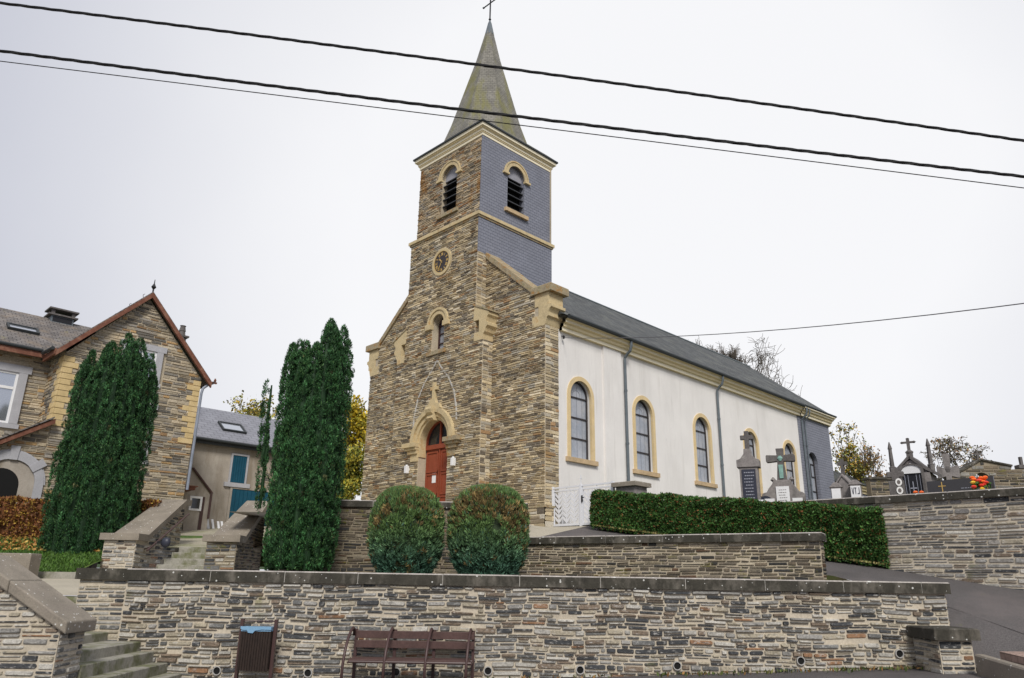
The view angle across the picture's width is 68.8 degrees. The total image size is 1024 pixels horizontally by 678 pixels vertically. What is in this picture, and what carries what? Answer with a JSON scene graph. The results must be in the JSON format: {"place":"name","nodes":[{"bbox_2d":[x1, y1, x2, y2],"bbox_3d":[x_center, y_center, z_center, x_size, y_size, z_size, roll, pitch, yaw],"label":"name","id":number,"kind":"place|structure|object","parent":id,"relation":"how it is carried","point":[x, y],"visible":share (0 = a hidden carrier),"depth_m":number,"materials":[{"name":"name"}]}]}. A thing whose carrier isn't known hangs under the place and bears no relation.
{"place":"outdoors","nodes":[
{"label":"outdoors","id":0,"kind":"place"},
{"bbox_2d":[0,553,41,575],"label":"wall","id":1,"kind":"structure","parent":0,"point":[30,562],"depth_m":16.96,"materials":[{"name":"beige stone"}]},
{"bbox_2d":[0,536,102,571],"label":"garden bank","id":2,"kind":"structure","parent":0,"point":[82,563],"depth_m":18.81,"materials":[{"name":"plant"}]},
{"bbox_2d":[0,535,98,551],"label":"fallen leaves","id":3,"kind":"object","parent":2,"relation":"on","point":[32,545],"visible":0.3,"depth_m":20.42,"materials":[{"name":"orange plant"}]},
{"bbox_2d":[0,494,161,538],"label":"autumn hedge","id":4,"kind":"object","parent":2,"relation":"on","point":[22,518],"visible":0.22,"depth_m":21.58,"materials":[{"name":"orange plant"}]},
{"bbox_2d":[35,332,158,567],"bbox_3d":[-11.655,3.126,21.303,2.458,6.945,2.227,1,-18,0],"label":"yew tree","id":5,"kind":"object","parent":2,"relation":"on","point":[101,453],"visible":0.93,"depth_m":20.75,"materials":[{"name":"green plant"}]},
{"bbox_2d":[99,499,191,568],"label":"stair wing wall","id":6,"kind":"structure","parent":2,"relation":"on","point":[125,545],"depth_m":20.20,"materials":[{"name":"stone"}]},
{"bbox_2d":[157,537,170,547],"bbox_3d":[-9.237,5.402,19.854,0.350,0.260,0.156,1,-18,0],"label":"wall lamp","id":7,"kind":"object","parent":6,"relation":"attached to","point":[165,542],"visible":1,"depth_m":19.81,"materials":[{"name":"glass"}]},
{"bbox_2d":[144,513,189,550],"bbox_3d":[-9.602,5.350,20.815,0.234,1.181,2.424,1,-18,0],"label":"handrail","id":8,"kind":"object","parent":6,"relation":"attached to","point":[166,533],"visible":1,"depth_m":20.64,"materials":[{"name":"grey metal"}]},
{"bbox_2d":[41,578,79,595],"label":"path","id":9,"kind":"structure","parent":0,"point":[70,587],"depth_m":15.55,"materials":[{"name":"concrete"}]},
{"bbox_2d":[38,571,75,578],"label":"garden kerb","id":10,"kind":"structure","parent":9,"relation":"on","point":[59,575],"depth_m":17.51,"materials":[{"name":"concrete"}]},
{"bbox_2d":[97,535,268,568],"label":"hillside","id":11,"kind":"structure","parent":0,"point":[262,565],"depth_m":24.91,"materials":[{"name":"green plant"}]},
{"bbox_2d":[0,281,216,503],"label":"stone house","id":12,"kind":"structure","parent":11,"relation":"on","point":[42,358],"depth_m":26.43,"materials":[{"name":"stone"}]},
{"bbox_2d":[0,362,32,428],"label":"window","id":13,"kind":"structure","parent":12,"relation":"in","point":[13,377],"depth_m":25.32,"materials":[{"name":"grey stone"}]},
{"bbox_2d":[121,339,167,387],"bbox_3d":[-13.372,0.910,26.933,0.200,1.524,1.590,-16,-25,43],"label":"window","id":14,"kind":"structure","parent":12,"relation":"in","point":[159,352],"depth_m":27.29,"materials":[{"name":"white wood"}]},
{"bbox_2d":[223,390,276,418],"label":"autumn tree","id":15,"kind":"object","parent":11,"relation":"on","point":[254,411],"visible":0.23,"depth_m":50.23,"materials":[{"name":"yellow plant"}]},
{"bbox_2d":[336,441,364,499],"bbox_3d":[-7.226,7.272,34.310,3.075,5.188,2.738,5,-18,-13],"label":"yellow bush","id":16,"kind":"object","parent":11,"relation":"on","point":[353,475],"visible":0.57,"depth_m":34.19,"materials":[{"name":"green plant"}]},
{"bbox_2d":[0,50,1023,177],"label":"overhead cable","id":17,"kind":"object","parent":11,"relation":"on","point":[511,115],"visible":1,"depth_m":10.70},
{"bbox_2d":[0,1,1023,141],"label":"overhead cable","id":18,"kind":"object","parent":11,"relation":"on","point":[514,69],"visible":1,"depth_m":10.71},
{"bbox_2d":[0,61,1023,187],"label":"overhead cable","id":19,"kind":"object","parent":11,"relation":"on","point":[520,125],"visible":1,"depth_m":10.78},
{"bbox_2d":[361,0,866,534],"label":"church","id":20,"kind":"structure","parent":11,"relation":"on","point":[497,356],"depth_m":29.53,"materials":[{"name":"stone"}]},
{"bbox_2d":[425,421,446,501],"bbox_3d":[-2.708,5.114,27.707,1.720,4.340,0.155,-16,-25,43],"label":"door","id":21,"kind":"structure","parent":20,"relation":"in","point":[436,454],"depth_m":28.06,"materials":[{"name":"red paint"}]},
{"bbox_2d":[425,307,449,356],"bbox_3d":[-2.795,-0.285,29.317,1.440,1.920,0.480,-16,-25,43],"label":"facade window","id":22,"kind":"structure","parent":20,"relation":"in","point":[438,311],"depth_m":29.48,"materials":[{"name":"stone"}]},
{"bbox_2d":[436,159,462,220],"bbox_3d":[-2.547,-6.283,31.314,1.580,2.570,0.410,-16,-25,43],"label":"louvre window","id":23,"kind":"structure","parent":20,"relation":"in","point":[451,178],"depth_m":31.47,"materials":[{"name":"stone"}]},
{"bbox_2d":[503,161,530,220],"bbox_3d":[0.104,-6.241,31.257,0.410,2.500,1.580,-16,-25,43],"label":"louvre window","id":24,"kind":"structure","parent":20,"relation":"in","point":[514,179],"depth_m":31.40,"materials":[{"name":"stone"}]},
{"bbox_2d":[565,376,598,466],"bbox_3d":[2.362,2.819,26.097,0.300,3.075,1.640,-16,-25,43],"label":"nave window","id":25,"kind":"structure","parent":20,"relation":"in","point":[577,408],"depth_m":26.22,"materials":[{"name":"stone"}]},
{"bbox_2d":[632,395,659,477],"bbox_3d":[5.018,3.682,28.614,0.300,3.075,1.640,-16,-25,43],"label":"nave window","id":26,"kind":"structure","parent":20,"relation":"in","point":[640,417],"depth_m":28.76,"materials":[{"name":"stone"}]},
{"bbox_2d":[693,413,717,487],"bbox_3d":[7.993,4.648,31.432,0.300,3.075,1.640,-16,-25,43],"label":"nave window","id":27,"kind":"structure","parent":20,"relation":"in","point":[699,432],"depth_m":31.58,"materials":[{"name":"stone"}]},
{"bbox_2d":[743,428,762,496],"bbox_3d":[10.967,5.614,34.251,0.300,3.075,1.640,-16,-25,43],"label":"nave window","id":28,"kind":"structure","parent":20,"relation":"in","point":[750,430],"depth_m":34.76,"materials":[{"name":"stone"}]},
{"bbox_2d":[783,440,799,490],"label":"nave window","id":29,"kind":"structure","parent":20,"relation":"in","point":[788,465],"depth_m":37.21,"materials":[{"name":"stone"}]},
{"bbox_2d":[564,303,1023,337],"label":"service wire","id":30,"kind":"object","parent":20,"relation":"attached to","point":[837,324],"visible":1,"depth_m":16.98,"materials":[{"name":"black metal"}]},
{"bbox_2d":[809,454,817,499],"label":"choir window","id":31,"kind":"structure","parent":20,"relation":"in","point":[812,466],"depth_m":38.89,"materials":[{"name":"grey glass"}]},
{"bbox_2d":[707,335,802,394],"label":"bare tree","id":32,"kind":"object","parent":11,"relation":"on","point":[732,354],"visible":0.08,"depth_m":56.78,"materials":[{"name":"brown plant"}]},
{"bbox_2d":[829,421,881,485],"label":"autumn tree","id":33,"kind":"object","parent":11,"relation":"on","point":[856,468],"visible":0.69,"depth_m":45.94,"materials":[{"name":"yellow plant"}]},
{"bbox_2d":[180,527,218,539],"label":"yard","id":34,"kind":"structure","parent":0,"point":[210,531],"depth_m":27.84,"materials":[{"name":"beige concrete"}]},
{"bbox_2d":[183,465,212,529],"bbox_3d":[-12.890,6.272,29.602,2.550,2.576,1.645,-16,-25,43],"label":"lean to shed","id":35,"kind":"object","parent":34,"relation":"on","point":[199,493],"visible":0.78,"depth_m":29.44,"materials":[{"name":"paint"}]},
{"bbox_2d":[188,496,202,510],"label":"window","id":36,"kind":"structure","parent":35,"relation":"in","point":[196,500],"depth_m":29.37,"materials":[{"name":"white paint"}]},
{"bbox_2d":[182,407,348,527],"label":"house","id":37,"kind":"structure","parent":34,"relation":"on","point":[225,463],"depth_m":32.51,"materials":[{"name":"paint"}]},
{"bbox_2d":[223,453,249,487],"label":"shuttered window","id":38,"kind":"structure","parent":37,"relation":"in","point":[238,469],"depth_m":32.59,"materials":[{"name":"blue paint"}]},
{"bbox_2d":[225,487,274,524],"bbox_3d":[-10.942,7.568,33.088,0.060,1.768,3.420,-16,-25,43],"label":"garage door","id":39,"kind":"structure","parent":37,"relation":"in","point":[238,496],"depth_m":32.36,"materials":[{"name":"blue paint"}]},
{"bbox_2d":[169,527,270,548],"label":"yard","id":40,"kind":"structure","parent":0,"point":[196,542],"depth_m":22.43,"materials":[{"name":"grey concrete"}]},
{"bbox_2d":[202,501,271,570],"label":"stair wing wall","id":41,"kind":"structure","parent":40,"relation":"on","point":[234,540],"depth_m":20.05,"materials":[{"name":"stone"}]},
{"bbox_2d":[343,394,367,496],"bbox_3d":[-8.177,6.689,37.784,4.461,8.205,2.751,-3,-18,12],"label":"yellow tree","id":42,"kind":"object","parent":40,"relation":"on","point":[358,420],"visible":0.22,"depth_m":38.03,"materials":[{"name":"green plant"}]},
{"bbox_2d":[228,511,584,536],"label":"church pavement","id":43,"kind":"structure","parent":0,"point":[537,531],"depth_m":20.61,"materials":[{"name":"concrete"}]},
{"bbox_2d":[551,475,614,527],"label":"churchyard gate","id":44,"kind":"structure","parent":43,"relation":"on","point":[581,501],"depth_m":23.49,"materials":[{"name":"white metal"}]},
{"bbox_2d":[0,0,1023,595],"label":"sky","id":45,"kind":"structure","parent":0,"point":[256,221],"materials":[{"name":"white"}]},
{"bbox_2d":[575,668,985,677],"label":"street","id":46,"kind":"structure","parent":0,"point":[901,673],"depth_m":12.24,"materials":[{"name":"grey asphalt"}]},
{"bbox_2d":[0,555,96,677],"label":"stair wing wall","id":47,"kind":"structure","parent":46,"relation":"on","point":[44,626],"depth_m":10.15,"materials":[{"name":"stone"}]},
{"bbox_2d":[65,596,180,677],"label":"stone stairs","id":48,"kind":"structure","parent":46,"relation":"on","point":[101,656],"depth_m":11.85,"materials":[{"name":"grey stone"}]},
{"bbox_2d":[234,619,278,677],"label":"litter bin","id":49,"kind":"object","parent":46,"relation":"on","point":[256,648],"visible":1,"depth_m":12.20,"materials":[{"name":"brown wood"}]},
{"bbox_2d":[340,626,474,677],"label":"park bench","id":50,"kind":"object","parent":46,"relation":"on","point":[395,635],"visible":1,"depth_m":12.53,"materials":[{"name":"brown wood"}]},
{"bbox_2d":[75,568,950,677],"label":"retaining wall","id":51,"kind":"structure","parent":46,"relation":"on","point":[185,623],"depth_m":12.92,"materials":[{"name":"stone"}]},
{"bbox_2d":[403,665,922,677],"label":"wall foot weeds","id":52,"kind":"object","parent":46,"relation":"on","point":[810,670],"depth_m":12.56,"materials":[{"name":"green plant"}]},
{"bbox_2d":[906,625,980,673],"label":"wall pier","id":53,"kind":"structure","parent":46,"relation":"on","point":[944,649],"depth_m":12.06,"materials":[{"name":"stone"}]},
{"bbox_2d":[975,654,1023,677],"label":"kerb stone","id":54,"kind":"object","parent":46,"relation":"on","point":[987,666],"visible":1,"depth_m":11.13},
{"bbox_2d":[541,526,1023,633],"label":"road","id":55,"kind":"structure","parent":0,"point":[1003,606],"depth_m":14.47,"materials":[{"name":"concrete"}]},
{"bbox_2d":[592,524,884,564],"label":"hedge foot grass","id":56,"kind":"structure","parent":55,"relation":"on","point":[658,533],"depth_m":19.90,"materials":[{"name":"green plant"}]},
{"bbox_2d":[589,489,890,568],"bbox_3d":[5.428,4.769,19.349,8.311,2.348,1.029,-16,-25,43],"label":"clipped hedge","id":57,"kind":"object","parent":55,"relation":"on","point":[853,532],"visible":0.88,"depth_m":18.56,"materials":[{"name":"green plant"}]},
{"bbox_2d":[652,487,1023,665],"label":"cemetery wall","id":58,"kind":"structure","parent":55,"relation":"on","point":[975,536],"depth_m":15.34,"materials":[{"name":"stone"}]},
{"bbox_2d":[826,575,947,607],"bbox_3d":[4.224,5.603,16.056,9.014,2.600,0.430,-11,-21,32],"label":"road edge","id":59,"kind":"object","parent":55,"relation":"on","point":[829,577],"visible":0.09,"depth_m":15.01,"materials":[{"name":"concrete"}]},
{"bbox_2d":[947,606,1023,664],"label":"road bank","id":60,"kind":"structure","parent":0,"point":[995,639],"depth_m":12.52,"materials":[{"name":"grey asphalt"}]},
{"bbox_2d":[999,651,1023,665],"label":"pavement","id":61,"kind":"structure","parent":0,"point":[1016,657],"depth_m":11.23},
{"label":"cemetery ground","id":62,"kind":"structure","parent":0,"visible":0},
{"bbox_2d":[611,481,651,532],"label":"gate pillar","id":63,"kind":"structure","parent":62,"relation":"on","point":[636,487],"depth_m":22.14,"materials":[{"name":"stone"}]},
{"bbox_2d":[736,431,760,499],"bbox_3d":[6.507,3.725,20.486,0.660,2.420,0.480,-7,-20,22],"label":"gravestone","id":64,"kind":"object","parent":62,"relation":"on","point":[748,464],"visible":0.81,"depth_m":20.34,"materials":[{"name":"stone"}]},
{"bbox_2d":[761,496,771,500],"bbox_3d":[6.982,4.654,20.502,0.540,0.680,0.120,-7,-20,23],"label":"gravestone","id":65,"kind":"object","parent":62,"relation":"on","point":[764,497],"visible":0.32,"depth_m":20.54,"materials":[{"name":"stone"}]},
{"bbox_2d":[762,448,805,501],"bbox_3d":[7.457,4.007,20.592,1.100,1.980,0.357,-7,-20,24],"label":"gravestone","id":66,"kind":"object","parent":62,"relation":"on","point":[782,488],"visible":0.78,"depth_m":20.52,"materials":[{"name":"stone"}]},
{"bbox_2d":[829,482,842,498],"bbox_3d":[8.105,3.994,18.620,0.313,0.808,0.200,-9,-20,28],"label":"gravestone","id":67,"kind":"object","parent":62,"relation":"on","point":[836,489],"visible":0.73,"depth_m":18.60,"materials":[{"name":"stone"}]},
{"bbox_2d":[835,459,850,497],"bbox_3d":[8.507,3.798,19.106,0.374,1.459,0.272,-16,-24,42],"label":"gravestone","id":68,"kind":"object","parent":62,"relation":"on","point":[843,480],"visible":0.46,"depth_m":19.07,"materials":[{"name":"stone"}]},
{"bbox_2d":[848,480,862,496],"bbox_3d":[8.597,3.965,18.629,0.333,0.884,0.207,-9,-21,29],"label":"gravestone","id":69,"kind":"object","parent":62,"relation":"on","point":[855,488],"visible":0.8,"depth_m":18.62,"materials":[{"name":"stone"}]},
{"bbox_2d":[857,445,889,476],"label":"autumn tree","id":70,"kind":"object","parent":62,"relation":"on","point":[876,473],"visible":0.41,"depth_m":43.81,"materials":[{"name":"brown plant"}]},
{"bbox_2d":[886,467,905,494],"bbox_3d":[9.380,3.697,18.189,0.374,1.121,0.149,-10,-21,31],"label":"gravestone","id":71,"kind":"object","parent":62,"relation":"on","point":[896,484],"visible":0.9,"depth_m":18.20,"materials":[{"name":"stone"}]},
{"bbox_2d":[862,477,941,495],"bbox_3d":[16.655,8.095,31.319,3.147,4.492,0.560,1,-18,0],"label":"cemetery back wall","id":72,"kind":"structure","parent":62,"relation":"on","point":[877,486],"depth_m":31.72,"materials":[{"name":"stone"}]},
{"bbox_2d":[888,438,941,493],"bbox_3d":[10.373,3.576,19.186,1.083,1.992,0.954,-13,-23,38],"label":"chapel tomb","id":73,"kind":"object","parent":62,"relation":"on","point":[918,475],"visible":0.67,"depth_m":18.87,"materials":[{"name":"stone"}]},
{"bbox_2d":[902,473,923,493],"bbox_3d":[10.104,3.826,18.770,0.456,0.880,0.045,-13,-23,38],"label":"door","id":74,"kind":"structure","parent":73,"relation":"in","point":[913,482],"depth_m":18.83,"materials":[{"name":"black metal"}]},
{"bbox_2d":[936,454,959,479],"bbox_3d":[11.741,3.977,20.005,0.528,1.805,0.137,-9,-21,29],"label":"stone cross","id":75,"kind":"object","parent":62,"relation":"on","point":[948,471],"visible":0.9,"depth_m":20.11,"materials":[{"name":"grey stone"}]},
{"bbox_2d":[919,435,992,476],"bbox_3d":[21.574,6.503,35.072,4.209,4.267,3.179,-84,-85,72],"label":"apple tree","id":76,"kind":"object","parent":62,"relation":"on","point":[955,448],"visible":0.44,"depth_m":35.89,"materials":[{"name":"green plant"}]},
{"bbox_2d":[927,476,995,492],"bbox_3d":[10.184,3.525,16.956,1.500,0.740,0.500,-14,-23,38],"label":"gravestone","id":77,"kind":"object","parent":62,"relation":"on","point":[963,484],"visible":0.26,"depth_m":17.09,"materials":[{"name":"stone"}]},
{"bbox_2d":[969,476,991,489],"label":"flowers","id":78,"kind":"object","parent":62,"relation":"on","point":[980,483],"visible":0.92,"depth_m":15.99,"materials":[{"name":"plant"}]},
{"bbox_2d":[943,450,1023,488],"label":"gabled wall","id":79,"kind":"structure","parent":62,"relation":"on","point":[1005,475],"depth_m":25.43,"materials":[{"name":"stone"}]},
{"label":"terrace soil","id":80,"kind":"structure","parent":0,"visible":0},
{"bbox_2d":[254,317,354,571],"bbox_3d":[-5.247,2.603,18.607,2.363,6.743,1.738,1,-18,0],"label":"yew tree","id":81,"kind":"object","parent":80,"relation":"on","point":[309,462],"visible":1,"depth_m":18.17,"materials":[{"name":"green plant"}]},
{"bbox_2d":[269,500,527,573],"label":"terrace wall","id":82,"kind":"structure","parent":80,"relation":"on","point":[351,552],"depth_m":19.29,"materials":[{"name":"stone"}]},
{"bbox_2d":[366,484,445,573],"bbox_3d":[-2.382,4.396,16.742,1.837,2.243,1.826,1,-18,0],"label":"clipped shrub","id":83,"kind":"object","parent":80,"relation":"on","point":[406,529],"visible":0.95,"depth_m":16.21,"materials":[{"name":"green plant"}]},
{"bbox_2d":[445,483,530,574],"bbox_3d":[-0.532,4.405,16.776,1.940,2.309,1.941,1,-18,0],"label":"clipped shrub","id":84,"kind":"object","parent":80,"relation":"on","point":[487,532],"visible":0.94,"depth_m":16.16,"materials":[{"name":"green plant"}]},
{"bbox_2d":[518,532,827,579],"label":"terrace wall","id":85,"kind":"structure","parent":80,"relation":"on","point":[793,556],"depth_m":16.25,"materials":[{"name":"stone"}]},
{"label":"path","id":86,"kind":"structure","parent":0,"visible":0},
{"bbox_2d":[156,547,205,569],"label":"stone stairs","id":87,"kind":"structure","parent":86,"relation":"on","point":[188,558],"depth_m":20.05,"materials":[{"name":"beige stone"}]}
]}

